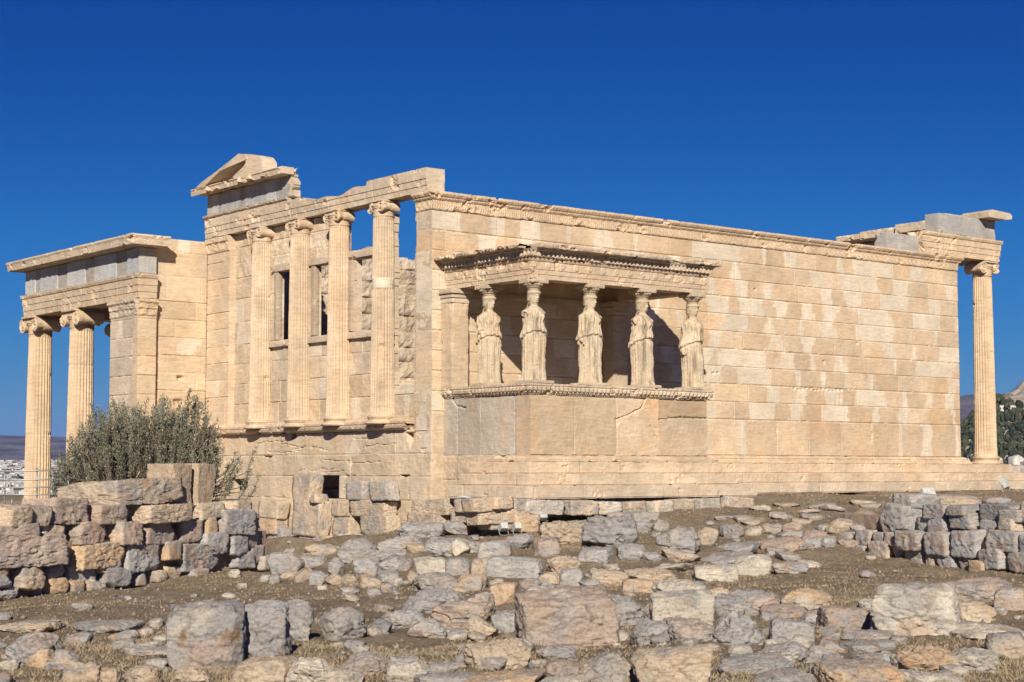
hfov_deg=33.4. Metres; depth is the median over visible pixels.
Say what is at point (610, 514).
stone block
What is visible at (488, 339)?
caryatid statue
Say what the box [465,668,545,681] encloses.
flat rock
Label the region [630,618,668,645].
boulder
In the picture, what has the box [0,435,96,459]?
mountain
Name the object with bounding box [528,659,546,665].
stone
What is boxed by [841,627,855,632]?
stone
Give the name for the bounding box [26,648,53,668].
boulder
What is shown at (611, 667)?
boulder
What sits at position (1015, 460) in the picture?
marble fragment
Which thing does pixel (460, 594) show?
boulder
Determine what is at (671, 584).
flat rock
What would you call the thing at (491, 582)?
stone
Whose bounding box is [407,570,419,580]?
boulder
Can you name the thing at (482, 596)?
boulder
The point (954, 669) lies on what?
stone
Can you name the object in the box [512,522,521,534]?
floodlight
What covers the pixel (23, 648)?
flat rock
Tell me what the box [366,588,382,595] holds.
stone
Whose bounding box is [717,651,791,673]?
flat rock
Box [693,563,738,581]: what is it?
stone block
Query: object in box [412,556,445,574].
stone block
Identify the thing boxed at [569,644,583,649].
stone
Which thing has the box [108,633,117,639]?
boulder
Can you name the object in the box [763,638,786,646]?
stone
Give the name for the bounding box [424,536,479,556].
flat rock
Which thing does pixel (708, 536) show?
boulder
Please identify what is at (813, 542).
boulder
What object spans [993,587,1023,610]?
stone block
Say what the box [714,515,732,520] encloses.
flat rock
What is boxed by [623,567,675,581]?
flat rock
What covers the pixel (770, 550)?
flat rock
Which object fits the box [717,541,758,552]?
flat rock
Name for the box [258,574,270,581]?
boulder
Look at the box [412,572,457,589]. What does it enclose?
boulder
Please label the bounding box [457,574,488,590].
stone block
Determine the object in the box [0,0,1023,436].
sky
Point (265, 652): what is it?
boulder
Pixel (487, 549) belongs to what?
stone block
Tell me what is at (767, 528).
boulder
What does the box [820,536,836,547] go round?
boulder
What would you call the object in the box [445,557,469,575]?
stone block
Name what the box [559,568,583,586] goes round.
stone block
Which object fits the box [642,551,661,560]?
boulder
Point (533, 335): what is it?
caryatid statue
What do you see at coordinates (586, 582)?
boulder
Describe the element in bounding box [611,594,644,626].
boulder
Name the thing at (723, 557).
flat rock
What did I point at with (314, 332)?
window frame
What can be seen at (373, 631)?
stone
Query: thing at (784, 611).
flat rock
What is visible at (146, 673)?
boulder
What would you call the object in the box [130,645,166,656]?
flat rock
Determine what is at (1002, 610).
stone
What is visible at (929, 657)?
flat rock
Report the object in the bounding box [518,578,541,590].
boulder
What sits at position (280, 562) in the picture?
boulder
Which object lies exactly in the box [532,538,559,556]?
stone block
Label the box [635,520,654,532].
boulder
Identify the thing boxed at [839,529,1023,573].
old foundation
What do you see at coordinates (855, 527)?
flat rock
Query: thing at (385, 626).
boulder
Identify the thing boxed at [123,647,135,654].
stone
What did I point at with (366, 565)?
boulder
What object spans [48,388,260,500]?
olive tree
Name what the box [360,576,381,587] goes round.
boulder
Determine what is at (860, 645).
flat rock
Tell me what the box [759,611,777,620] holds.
stone
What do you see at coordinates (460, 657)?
stone
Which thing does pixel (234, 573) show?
boulder
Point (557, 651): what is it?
boulder
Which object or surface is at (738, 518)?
flat rock
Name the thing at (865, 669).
stone block
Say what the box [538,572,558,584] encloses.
boulder
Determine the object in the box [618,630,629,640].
boulder
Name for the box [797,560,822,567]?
flat rock
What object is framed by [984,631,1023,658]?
stone block
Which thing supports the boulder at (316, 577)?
on the ground at (394, 636)
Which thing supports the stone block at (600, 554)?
on the ground at (394, 636)
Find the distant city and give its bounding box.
[0,460,63,493]
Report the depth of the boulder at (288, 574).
30.70 m
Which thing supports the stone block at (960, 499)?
on the ground at (394, 636)
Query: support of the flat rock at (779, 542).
on the ground at (394, 636)
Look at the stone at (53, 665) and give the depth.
16.38 m
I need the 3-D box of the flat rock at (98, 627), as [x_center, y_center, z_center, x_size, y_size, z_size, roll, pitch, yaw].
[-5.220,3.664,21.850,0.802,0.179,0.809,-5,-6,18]
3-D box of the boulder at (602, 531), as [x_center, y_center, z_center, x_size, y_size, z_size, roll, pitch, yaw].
[1.875,3.643,32.454,1.125,0.736,1.157,4,-10,2]
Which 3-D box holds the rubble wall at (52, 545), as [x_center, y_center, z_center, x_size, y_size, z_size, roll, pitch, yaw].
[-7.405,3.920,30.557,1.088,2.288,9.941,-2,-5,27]
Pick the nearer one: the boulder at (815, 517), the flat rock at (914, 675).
the flat rock at (914, 675)
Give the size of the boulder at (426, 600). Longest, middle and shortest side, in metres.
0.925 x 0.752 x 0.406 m
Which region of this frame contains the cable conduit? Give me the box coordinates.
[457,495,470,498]
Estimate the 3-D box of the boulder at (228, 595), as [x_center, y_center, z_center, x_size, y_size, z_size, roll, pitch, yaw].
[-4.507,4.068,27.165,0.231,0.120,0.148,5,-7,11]
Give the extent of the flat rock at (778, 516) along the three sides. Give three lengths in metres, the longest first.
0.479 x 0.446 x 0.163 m
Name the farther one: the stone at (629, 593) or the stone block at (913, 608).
the stone at (629, 593)
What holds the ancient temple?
on the ground at (394, 636)
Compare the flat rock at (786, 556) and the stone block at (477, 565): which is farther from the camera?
the flat rock at (786, 556)
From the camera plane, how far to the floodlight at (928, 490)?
40.55 m
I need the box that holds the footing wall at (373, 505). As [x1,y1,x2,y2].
[258,473,465,540]
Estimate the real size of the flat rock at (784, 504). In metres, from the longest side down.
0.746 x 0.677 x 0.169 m
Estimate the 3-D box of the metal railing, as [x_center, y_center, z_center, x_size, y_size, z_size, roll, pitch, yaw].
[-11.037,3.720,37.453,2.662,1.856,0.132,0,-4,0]
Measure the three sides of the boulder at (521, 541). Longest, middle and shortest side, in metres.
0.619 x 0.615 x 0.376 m
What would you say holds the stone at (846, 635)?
on the ground at (394, 636)
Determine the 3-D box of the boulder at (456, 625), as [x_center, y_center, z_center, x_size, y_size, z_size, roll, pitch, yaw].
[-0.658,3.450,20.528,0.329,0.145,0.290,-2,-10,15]
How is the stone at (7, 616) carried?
on the ground at (394, 636)
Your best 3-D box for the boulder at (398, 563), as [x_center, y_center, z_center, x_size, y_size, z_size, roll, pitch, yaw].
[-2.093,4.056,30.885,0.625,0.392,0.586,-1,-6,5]
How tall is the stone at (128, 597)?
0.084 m
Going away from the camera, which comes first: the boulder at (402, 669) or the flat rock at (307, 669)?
the flat rock at (307, 669)
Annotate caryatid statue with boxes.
[469,284,505,385]
[513,278,553,383]
[571,283,609,385]
[623,288,661,387]
[674,293,711,389]
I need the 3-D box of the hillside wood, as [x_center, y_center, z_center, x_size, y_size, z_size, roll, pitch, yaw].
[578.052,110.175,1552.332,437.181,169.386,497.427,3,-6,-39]
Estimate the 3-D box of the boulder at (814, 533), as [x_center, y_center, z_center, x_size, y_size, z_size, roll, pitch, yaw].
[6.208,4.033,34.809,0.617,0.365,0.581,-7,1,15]
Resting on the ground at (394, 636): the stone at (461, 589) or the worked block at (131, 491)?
the stone at (461, 589)
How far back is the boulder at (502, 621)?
20.28 m
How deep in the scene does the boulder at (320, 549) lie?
35.93 m
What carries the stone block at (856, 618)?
on the ground at (394, 636)
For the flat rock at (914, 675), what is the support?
on the ground at (394, 636)
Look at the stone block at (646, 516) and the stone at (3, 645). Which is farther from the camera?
the stone block at (646, 516)
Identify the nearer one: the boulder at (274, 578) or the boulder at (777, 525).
the boulder at (274, 578)
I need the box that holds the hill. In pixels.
[965,380,1023,458]
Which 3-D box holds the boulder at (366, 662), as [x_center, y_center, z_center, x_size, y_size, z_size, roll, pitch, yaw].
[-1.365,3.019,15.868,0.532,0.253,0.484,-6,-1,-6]
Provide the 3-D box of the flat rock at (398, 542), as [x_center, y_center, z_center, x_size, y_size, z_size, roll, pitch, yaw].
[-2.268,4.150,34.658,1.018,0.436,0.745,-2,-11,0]
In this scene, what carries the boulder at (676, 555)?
on the ground at (394, 636)
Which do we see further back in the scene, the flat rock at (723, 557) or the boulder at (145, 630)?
the flat rock at (723, 557)
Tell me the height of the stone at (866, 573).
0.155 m
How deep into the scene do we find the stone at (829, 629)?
19.87 m
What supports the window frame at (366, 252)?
in the ancient temple
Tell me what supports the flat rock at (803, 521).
on the ground at (394, 636)
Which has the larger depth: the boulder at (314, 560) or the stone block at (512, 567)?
the boulder at (314, 560)
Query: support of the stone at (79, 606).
on the ground at (394, 636)
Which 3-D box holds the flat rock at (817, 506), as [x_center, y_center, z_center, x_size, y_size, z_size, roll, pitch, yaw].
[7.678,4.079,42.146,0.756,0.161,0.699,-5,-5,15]
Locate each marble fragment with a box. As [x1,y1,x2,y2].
[1008,455,1023,464]
[1011,465,1023,472]
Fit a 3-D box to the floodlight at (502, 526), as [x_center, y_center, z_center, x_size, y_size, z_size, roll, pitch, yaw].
[-0.175,3.822,34.656,0.218,0.277,0.197,2,-5,-23]
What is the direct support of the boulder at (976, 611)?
on the ground at (394, 636)
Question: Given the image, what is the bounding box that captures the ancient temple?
[155,154,1023,536]
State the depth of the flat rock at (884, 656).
17.01 m
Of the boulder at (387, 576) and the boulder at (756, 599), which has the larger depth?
the boulder at (387, 576)
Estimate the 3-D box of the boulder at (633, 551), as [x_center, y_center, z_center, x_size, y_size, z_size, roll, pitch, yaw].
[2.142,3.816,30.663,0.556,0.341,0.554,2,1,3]
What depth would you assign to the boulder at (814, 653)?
17.17 m
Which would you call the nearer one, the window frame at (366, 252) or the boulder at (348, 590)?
the boulder at (348, 590)
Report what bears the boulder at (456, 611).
on the ground at (394, 636)
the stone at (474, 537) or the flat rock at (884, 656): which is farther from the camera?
the stone at (474, 537)
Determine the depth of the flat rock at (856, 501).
42.17 m
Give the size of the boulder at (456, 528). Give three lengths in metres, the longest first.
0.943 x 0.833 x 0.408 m
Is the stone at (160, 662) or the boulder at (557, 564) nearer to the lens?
the stone at (160, 662)
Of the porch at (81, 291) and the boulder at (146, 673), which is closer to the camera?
the boulder at (146, 673)
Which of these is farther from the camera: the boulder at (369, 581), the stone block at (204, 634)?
the boulder at (369, 581)
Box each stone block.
[166,599,246,668]
[231,655,297,681]
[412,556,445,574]
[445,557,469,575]
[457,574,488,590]
[469,558,488,573]
[477,540,511,557]
[486,555,543,578]
[490,582,517,604]
[514,584,618,646]
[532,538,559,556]
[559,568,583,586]
[577,546,614,563]
[606,512,628,516]
[622,578,654,592]
[629,511,659,521]
[630,643,713,681]
[649,589,715,624]
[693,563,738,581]
[734,554,771,575]
[768,618,814,640]
[811,657,904,681]
[816,605,870,631]
[870,582,961,635]
[936,494,981,504]
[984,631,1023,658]
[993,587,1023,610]
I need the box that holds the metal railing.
[0,468,69,504]
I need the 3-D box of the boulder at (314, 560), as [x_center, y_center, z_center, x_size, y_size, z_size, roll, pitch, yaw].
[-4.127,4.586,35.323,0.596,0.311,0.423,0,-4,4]
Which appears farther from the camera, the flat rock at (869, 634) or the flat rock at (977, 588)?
the flat rock at (977, 588)
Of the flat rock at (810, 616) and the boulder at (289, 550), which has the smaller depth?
the flat rock at (810, 616)
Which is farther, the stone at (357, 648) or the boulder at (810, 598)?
the boulder at (810, 598)
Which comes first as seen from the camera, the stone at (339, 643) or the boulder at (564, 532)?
the stone at (339, 643)
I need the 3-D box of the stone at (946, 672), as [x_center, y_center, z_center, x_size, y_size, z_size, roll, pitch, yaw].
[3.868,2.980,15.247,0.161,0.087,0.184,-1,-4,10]
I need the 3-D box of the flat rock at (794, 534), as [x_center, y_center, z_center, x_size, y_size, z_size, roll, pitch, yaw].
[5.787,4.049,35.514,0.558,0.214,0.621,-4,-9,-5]
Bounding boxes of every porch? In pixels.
[6,233,207,498]
[434,242,722,498]
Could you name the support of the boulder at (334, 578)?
on the ground at (394, 636)
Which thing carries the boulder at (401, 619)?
on the ground at (394, 636)
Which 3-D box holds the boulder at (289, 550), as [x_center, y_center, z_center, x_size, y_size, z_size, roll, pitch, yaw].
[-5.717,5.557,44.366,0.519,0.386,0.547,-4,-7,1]
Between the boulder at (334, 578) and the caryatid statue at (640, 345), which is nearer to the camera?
the boulder at (334, 578)
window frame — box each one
[268,262,289,347]
[307,255,328,343]
[347,247,372,338]
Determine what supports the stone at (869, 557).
on the ground at (394, 636)
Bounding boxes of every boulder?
[0,659,19,669]
[0,670,13,681]
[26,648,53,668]
[52,649,80,666]
[62,661,100,681]
[100,667,123,681]
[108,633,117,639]
[122,664,162,681]
[139,627,153,635]
[170,665,210,681]
[222,593,235,597]
[228,569,241,577]
[244,599,292,656]
[256,648,279,656]
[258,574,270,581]
[267,551,304,573]
[268,574,280,583]
[280,570,297,578]
[283,548,294,551]
[286,598,313,640]
[293,567,312,582]
[300,555,326,566]
[302,543,339,555]
[308,570,327,584]
[317,585,327,589]
[319,606,365,640]
[326,572,341,584]
[327,557,344,573]
[335,538,375,553]
[340,587,359,595]
[340,650,389,675]
[341,573,359,586]
[345,594,359,601]
[352,555,380,576]
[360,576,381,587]
[365,549,406,561]
[369,619,392,634]
[377,569,399,583]
[379,554,412,571]
[380,583,396,592]
[381,609,424,628]
[385,657,430,681]
[393,578,402,585]
[397,520,443,537]
[402,587,463,612]
[405,543,424,552]
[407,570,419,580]
[407,618,446,637]
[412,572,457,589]
[431,600,495,622]
[443,520,479,535]
[443,588,465,600]
[445,622,468,629]
[447,629,468,639]
[452,537,470,555]
[462,637,531,669]
[465,592,494,602]
[468,612,498,636]
[491,609,515,633]
[505,533,534,548]
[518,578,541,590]
[522,638,534,651]
[536,644,578,660]
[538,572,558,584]
[539,520,585,543]
[546,555,581,572]
[578,579,600,585]
[578,652,635,681]
[581,514,638,546]
[588,568,629,586]
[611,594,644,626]
[616,543,645,559]
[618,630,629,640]
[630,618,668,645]
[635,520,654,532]
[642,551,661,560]
[643,602,649,613]
[653,519,670,530]
[655,526,701,553]
[661,548,700,562]
[663,616,714,641]
[697,527,718,545]
[709,587,729,598]
[712,610,765,645]
[714,593,752,614]
[718,523,744,538]
[731,588,779,609]
[745,526,761,535]
[761,523,781,534]
[772,561,808,573]
[773,523,782,526]
[780,587,833,609]
[781,522,802,531]
[787,543,799,551]
[801,529,828,538]
[802,537,820,548]
[804,645,831,662]
[808,515,823,520]
[818,639,844,654]
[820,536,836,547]
[821,654,843,659]
[825,518,853,533]
[838,538,857,546]
[857,598,872,609]
[960,601,996,622]
[982,497,1011,503]
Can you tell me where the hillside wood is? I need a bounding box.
[960,393,1023,463]
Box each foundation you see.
[831,493,1023,532]
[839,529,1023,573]
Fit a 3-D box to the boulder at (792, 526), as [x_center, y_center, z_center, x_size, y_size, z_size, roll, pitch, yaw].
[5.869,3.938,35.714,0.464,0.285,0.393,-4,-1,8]
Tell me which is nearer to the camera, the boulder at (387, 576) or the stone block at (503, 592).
the stone block at (503, 592)
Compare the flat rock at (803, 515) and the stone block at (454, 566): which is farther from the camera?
the flat rock at (803, 515)
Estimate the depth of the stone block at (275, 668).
14.65 m
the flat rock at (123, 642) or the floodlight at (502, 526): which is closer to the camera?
the flat rock at (123, 642)
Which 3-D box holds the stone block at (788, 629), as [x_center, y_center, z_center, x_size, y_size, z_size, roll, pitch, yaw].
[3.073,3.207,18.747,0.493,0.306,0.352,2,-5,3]
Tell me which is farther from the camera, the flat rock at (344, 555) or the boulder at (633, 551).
the flat rock at (344, 555)
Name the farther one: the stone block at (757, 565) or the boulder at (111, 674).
the stone block at (757, 565)
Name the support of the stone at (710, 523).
on the ground at (394, 636)
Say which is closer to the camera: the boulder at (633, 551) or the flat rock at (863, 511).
the boulder at (633, 551)
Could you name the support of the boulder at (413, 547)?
on the ground at (394, 636)
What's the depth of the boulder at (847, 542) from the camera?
34.08 m
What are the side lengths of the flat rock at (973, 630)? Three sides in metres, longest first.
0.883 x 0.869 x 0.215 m
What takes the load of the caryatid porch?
attached to the ancient temple
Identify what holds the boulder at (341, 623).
on the ground at (394, 636)
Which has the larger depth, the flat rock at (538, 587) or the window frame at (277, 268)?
the window frame at (277, 268)
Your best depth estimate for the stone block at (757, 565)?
29.78 m
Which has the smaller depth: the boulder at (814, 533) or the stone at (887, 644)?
the stone at (887, 644)
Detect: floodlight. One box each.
[497,522,508,535]
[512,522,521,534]
[537,514,547,524]
[919,488,935,494]
[997,476,1010,490]
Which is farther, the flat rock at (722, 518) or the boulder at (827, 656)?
the flat rock at (722, 518)
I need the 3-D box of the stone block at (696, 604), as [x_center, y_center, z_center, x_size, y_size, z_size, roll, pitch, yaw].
[2.075,3.280,20.799,0.809,0.490,0.588,-3,-5,2]
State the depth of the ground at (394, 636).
28.89 m
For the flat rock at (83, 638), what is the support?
on the ground at (394, 636)
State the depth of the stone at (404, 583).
28.79 m
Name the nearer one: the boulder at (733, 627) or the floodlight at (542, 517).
the boulder at (733, 627)
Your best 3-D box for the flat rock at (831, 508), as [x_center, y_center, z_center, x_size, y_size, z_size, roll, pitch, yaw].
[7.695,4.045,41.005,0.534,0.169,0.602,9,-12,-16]
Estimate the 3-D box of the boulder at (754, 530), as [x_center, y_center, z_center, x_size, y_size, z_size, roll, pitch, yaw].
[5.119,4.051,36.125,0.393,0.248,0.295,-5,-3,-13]
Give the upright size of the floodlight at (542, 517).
0.235 m
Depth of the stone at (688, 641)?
18.03 m
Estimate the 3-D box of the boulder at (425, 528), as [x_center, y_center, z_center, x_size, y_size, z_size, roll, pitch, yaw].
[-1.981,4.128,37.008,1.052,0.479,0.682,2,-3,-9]
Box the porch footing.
[461,496,754,532]
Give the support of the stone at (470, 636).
on the ground at (394, 636)
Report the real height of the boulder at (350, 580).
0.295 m
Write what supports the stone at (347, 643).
on the ground at (394, 636)
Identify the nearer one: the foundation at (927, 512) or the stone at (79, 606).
the stone at (79, 606)
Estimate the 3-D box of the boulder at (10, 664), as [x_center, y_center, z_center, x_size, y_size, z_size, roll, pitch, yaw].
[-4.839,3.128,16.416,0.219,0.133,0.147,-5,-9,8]
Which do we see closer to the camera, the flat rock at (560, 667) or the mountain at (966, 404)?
the flat rock at (560, 667)
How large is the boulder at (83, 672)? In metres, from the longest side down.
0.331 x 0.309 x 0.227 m
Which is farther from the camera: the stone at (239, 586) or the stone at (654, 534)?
the stone at (654, 534)
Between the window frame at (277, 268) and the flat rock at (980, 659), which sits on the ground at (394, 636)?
the flat rock at (980, 659)
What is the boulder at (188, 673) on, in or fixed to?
on the ground at (394, 636)
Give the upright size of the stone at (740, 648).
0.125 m
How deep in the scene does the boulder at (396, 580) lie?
28.89 m
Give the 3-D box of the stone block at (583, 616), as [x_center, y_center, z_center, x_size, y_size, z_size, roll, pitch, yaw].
[0.594,3.133,19.077,1.110,0.772,0.829,0,-2,-10]
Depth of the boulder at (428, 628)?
19.67 m
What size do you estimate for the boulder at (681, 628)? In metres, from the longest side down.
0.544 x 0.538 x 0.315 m
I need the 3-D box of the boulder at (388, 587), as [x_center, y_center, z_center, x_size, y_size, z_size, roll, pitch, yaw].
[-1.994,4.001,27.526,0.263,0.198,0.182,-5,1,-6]
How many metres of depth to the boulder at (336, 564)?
32.04 m
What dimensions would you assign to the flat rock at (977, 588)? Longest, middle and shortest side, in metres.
1.476 x 1.071 x 0.354 m
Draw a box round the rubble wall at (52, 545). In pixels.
[0,497,269,600]
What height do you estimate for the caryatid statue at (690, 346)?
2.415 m
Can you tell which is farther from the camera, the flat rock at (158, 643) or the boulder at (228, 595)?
the boulder at (228, 595)
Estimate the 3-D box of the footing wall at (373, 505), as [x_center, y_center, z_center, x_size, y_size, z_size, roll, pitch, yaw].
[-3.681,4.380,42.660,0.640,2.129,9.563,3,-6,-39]
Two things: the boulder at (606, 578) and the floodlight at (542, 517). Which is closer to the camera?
the boulder at (606, 578)
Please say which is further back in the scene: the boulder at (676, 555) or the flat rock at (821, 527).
the flat rock at (821, 527)
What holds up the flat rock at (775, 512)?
on the ground at (394, 636)
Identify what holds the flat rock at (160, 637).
on the ground at (394, 636)
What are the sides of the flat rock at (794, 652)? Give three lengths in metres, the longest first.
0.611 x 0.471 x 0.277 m
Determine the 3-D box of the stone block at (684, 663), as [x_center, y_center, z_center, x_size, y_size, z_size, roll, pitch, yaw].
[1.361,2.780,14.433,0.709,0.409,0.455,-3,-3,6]
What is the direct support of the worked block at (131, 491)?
on the rubble wall at (52, 545)
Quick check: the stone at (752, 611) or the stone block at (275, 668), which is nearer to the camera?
the stone block at (275, 668)
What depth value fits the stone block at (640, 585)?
26.69 m
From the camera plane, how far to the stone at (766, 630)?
19.58 m
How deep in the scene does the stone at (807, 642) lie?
18.37 m
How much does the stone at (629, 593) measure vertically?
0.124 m
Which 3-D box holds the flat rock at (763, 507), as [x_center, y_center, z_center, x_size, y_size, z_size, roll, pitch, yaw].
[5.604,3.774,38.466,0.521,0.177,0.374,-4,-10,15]
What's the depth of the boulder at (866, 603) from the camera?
22.78 m
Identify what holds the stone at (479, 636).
on the ground at (394, 636)
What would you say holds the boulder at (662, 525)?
on the ground at (394, 636)
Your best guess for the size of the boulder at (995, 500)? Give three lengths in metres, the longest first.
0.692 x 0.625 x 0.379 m
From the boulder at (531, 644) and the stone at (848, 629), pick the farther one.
the stone at (848, 629)
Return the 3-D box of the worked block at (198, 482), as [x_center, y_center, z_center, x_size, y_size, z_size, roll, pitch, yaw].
[-6.372,2.789,32.957,0.657,0.871,1.371,-2,-5,27]
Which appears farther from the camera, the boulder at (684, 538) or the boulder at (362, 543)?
the boulder at (362, 543)
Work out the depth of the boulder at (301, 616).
19.51 m
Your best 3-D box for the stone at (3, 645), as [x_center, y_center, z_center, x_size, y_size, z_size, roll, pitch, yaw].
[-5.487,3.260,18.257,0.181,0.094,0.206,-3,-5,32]
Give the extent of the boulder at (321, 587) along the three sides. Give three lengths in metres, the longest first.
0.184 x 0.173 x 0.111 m
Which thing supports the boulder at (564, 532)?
on the ground at (394, 636)
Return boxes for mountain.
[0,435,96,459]
[960,395,973,418]
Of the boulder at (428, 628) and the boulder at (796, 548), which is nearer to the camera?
the boulder at (428, 628)
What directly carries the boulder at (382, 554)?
on the ground at (394, 636)
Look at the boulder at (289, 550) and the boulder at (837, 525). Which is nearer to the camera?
the boulder at (837, 525)
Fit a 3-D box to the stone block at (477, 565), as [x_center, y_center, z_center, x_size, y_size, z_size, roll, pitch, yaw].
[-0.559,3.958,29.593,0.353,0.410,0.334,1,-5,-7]
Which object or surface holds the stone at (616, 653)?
on the ground at (394, 636)
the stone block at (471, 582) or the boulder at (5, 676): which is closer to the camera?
the boulder at (5, 676)
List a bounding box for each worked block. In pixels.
[56,477,183,505]
[147,463,215,507]
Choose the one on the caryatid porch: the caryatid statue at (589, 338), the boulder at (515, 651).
the caryatid statue at (589, 338)
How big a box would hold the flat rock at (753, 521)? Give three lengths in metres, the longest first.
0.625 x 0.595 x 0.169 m
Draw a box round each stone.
[0,612,11,620]
[0,642,7,648]
[45,661,64,670]
[69,602,93,610]
[116,629,139,639]
[123,596,132,599]
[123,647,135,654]
[144,658,167,668]
[148,617,163,627]
[236,583,247,589]
[333,641,343,645]
[344,640,366,650]
[349,644,369,653]
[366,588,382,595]
[366,626,382,636]
[374,604,394,612]
[397,580,412,585]
[452,586,469,592]
[454,652,465,664]
[457,644,464,650]
[467,631,486,640]
[468,534,479,540]
[474,633,486,641]
[480,656,507,669]
[489,580,500,584]
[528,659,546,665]
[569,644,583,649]
[594,651,620,657]
[601,563,617,569]
[612,642,620,646]
[622,591,636,597]
[650,633,670,643]
[651,532,661,536]
[681,638,697,645]
[705,521,714,524]
[708,643,719,650]
[727,643,753,654]
[744,608,759,615]
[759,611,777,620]
[762,628,768,634]
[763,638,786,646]
[791,634,815,648]
[816,626,838,632]
[821,632,840,640]
[840,632,854,639]
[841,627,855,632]
[859,570,875,577]
[865,555,875,559]
[874,639,896,649]
[891,636,906,643]
[936,669,953,675]
[938,664,968,674]
[995,606,1007,614]
[1013,615,1023,618]
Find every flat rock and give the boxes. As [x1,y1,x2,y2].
[0,619,65,633]
[5,631,64,665]
[65,632,93,645]
[72,619,144,634]
[111,638,135,648]
[129,640,166,646]
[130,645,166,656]
[152,634,165,640]
[286,657,333,681]
[315,668,365,681]
[337,548,374,562]
[375,534,423,550]
[414,672,478,681]
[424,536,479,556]
[428,661,467,672]
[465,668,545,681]
[525,584,564,591]
[539,674,590,681]
[545,659,579,675]
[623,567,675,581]
[651,578,706,591]
[655,563,693,570]
[701,551,753,563]
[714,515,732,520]
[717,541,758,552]
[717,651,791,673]
[733,515,753,522]
[740,517,765,525]
[749,505,771,510]
[755,667,815,681]
[758,641,807,663]
[759,603,806,618]
[760,536,807,550]
[766,547,784,554]
[769,511,786,518]
[771,513,793,518]
[773,502,800,506]
[775,550,801,560]
[776,531,802,537]
[791,518,812,524]
[795,509,819,513]
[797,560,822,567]
[799,513,820,518]
[801,610,817,623]
[808,502,837,508]
[814,524,828,530]
[819,505,845,511]
[839,639,881,652]
[849,499,876,504]
[850,523,864,530]
[850,652,892,661]
[852,629,893,639]
[855,509,875,513]
[860,503,881,508]
[889,644,960,672]
[898,669,965,681]
[933,576,1011,600]
[949,620,1023,639]
[951,647,999,673]
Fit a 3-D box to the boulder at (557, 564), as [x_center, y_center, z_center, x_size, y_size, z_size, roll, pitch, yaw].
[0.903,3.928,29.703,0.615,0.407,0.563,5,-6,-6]
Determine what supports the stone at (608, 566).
on the ground at (394, 636)
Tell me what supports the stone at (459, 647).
on the ground at (394, 636)
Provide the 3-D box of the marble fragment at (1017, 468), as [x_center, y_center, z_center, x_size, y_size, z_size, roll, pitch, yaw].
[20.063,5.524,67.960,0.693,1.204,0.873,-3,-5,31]
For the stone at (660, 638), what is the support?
on the ground at (394, 636)
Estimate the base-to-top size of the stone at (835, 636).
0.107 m
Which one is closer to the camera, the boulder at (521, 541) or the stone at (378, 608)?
the stone at (378, 608)
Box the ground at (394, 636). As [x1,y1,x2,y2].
[0,488,1023,681]
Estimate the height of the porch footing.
0.811 m
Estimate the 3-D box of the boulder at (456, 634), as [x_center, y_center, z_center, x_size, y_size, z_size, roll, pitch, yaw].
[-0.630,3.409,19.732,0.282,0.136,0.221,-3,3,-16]
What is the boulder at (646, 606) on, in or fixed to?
on the ground at (394, 636)
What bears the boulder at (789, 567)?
on the ground at (394, 636)
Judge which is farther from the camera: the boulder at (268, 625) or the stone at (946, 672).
the boulder at (268, 625)
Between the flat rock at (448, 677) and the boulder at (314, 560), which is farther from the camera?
the boulder at (314, 560)
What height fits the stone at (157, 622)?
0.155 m
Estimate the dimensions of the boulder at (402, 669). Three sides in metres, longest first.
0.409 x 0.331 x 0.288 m
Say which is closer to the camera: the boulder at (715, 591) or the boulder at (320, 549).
the boulder at (715, 591)
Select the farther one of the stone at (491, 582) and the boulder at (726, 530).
the boulder at (726, 530)
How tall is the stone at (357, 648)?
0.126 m
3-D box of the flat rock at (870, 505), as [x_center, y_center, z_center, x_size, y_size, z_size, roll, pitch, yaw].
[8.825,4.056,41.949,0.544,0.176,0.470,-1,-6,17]
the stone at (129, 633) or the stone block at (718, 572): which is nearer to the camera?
the stone at (129, 633)
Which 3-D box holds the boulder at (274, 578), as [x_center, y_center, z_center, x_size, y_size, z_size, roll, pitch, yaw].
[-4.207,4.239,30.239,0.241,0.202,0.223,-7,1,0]
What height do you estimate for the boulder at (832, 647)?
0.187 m
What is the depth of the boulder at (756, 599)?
23.27 m
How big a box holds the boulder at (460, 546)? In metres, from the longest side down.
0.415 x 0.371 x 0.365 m
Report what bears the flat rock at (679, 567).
on the ground at (394, 636)
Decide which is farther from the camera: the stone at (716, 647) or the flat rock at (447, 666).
the stone at (716, 647)
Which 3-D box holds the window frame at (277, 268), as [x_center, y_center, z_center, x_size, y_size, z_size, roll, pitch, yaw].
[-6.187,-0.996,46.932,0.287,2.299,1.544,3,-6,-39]
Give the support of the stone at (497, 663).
on the ground at (394, 636)
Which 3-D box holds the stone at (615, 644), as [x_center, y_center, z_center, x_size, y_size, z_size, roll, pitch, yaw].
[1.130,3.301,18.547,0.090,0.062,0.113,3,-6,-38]
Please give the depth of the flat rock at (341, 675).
14.63 m
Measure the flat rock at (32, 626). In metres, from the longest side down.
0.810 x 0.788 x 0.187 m

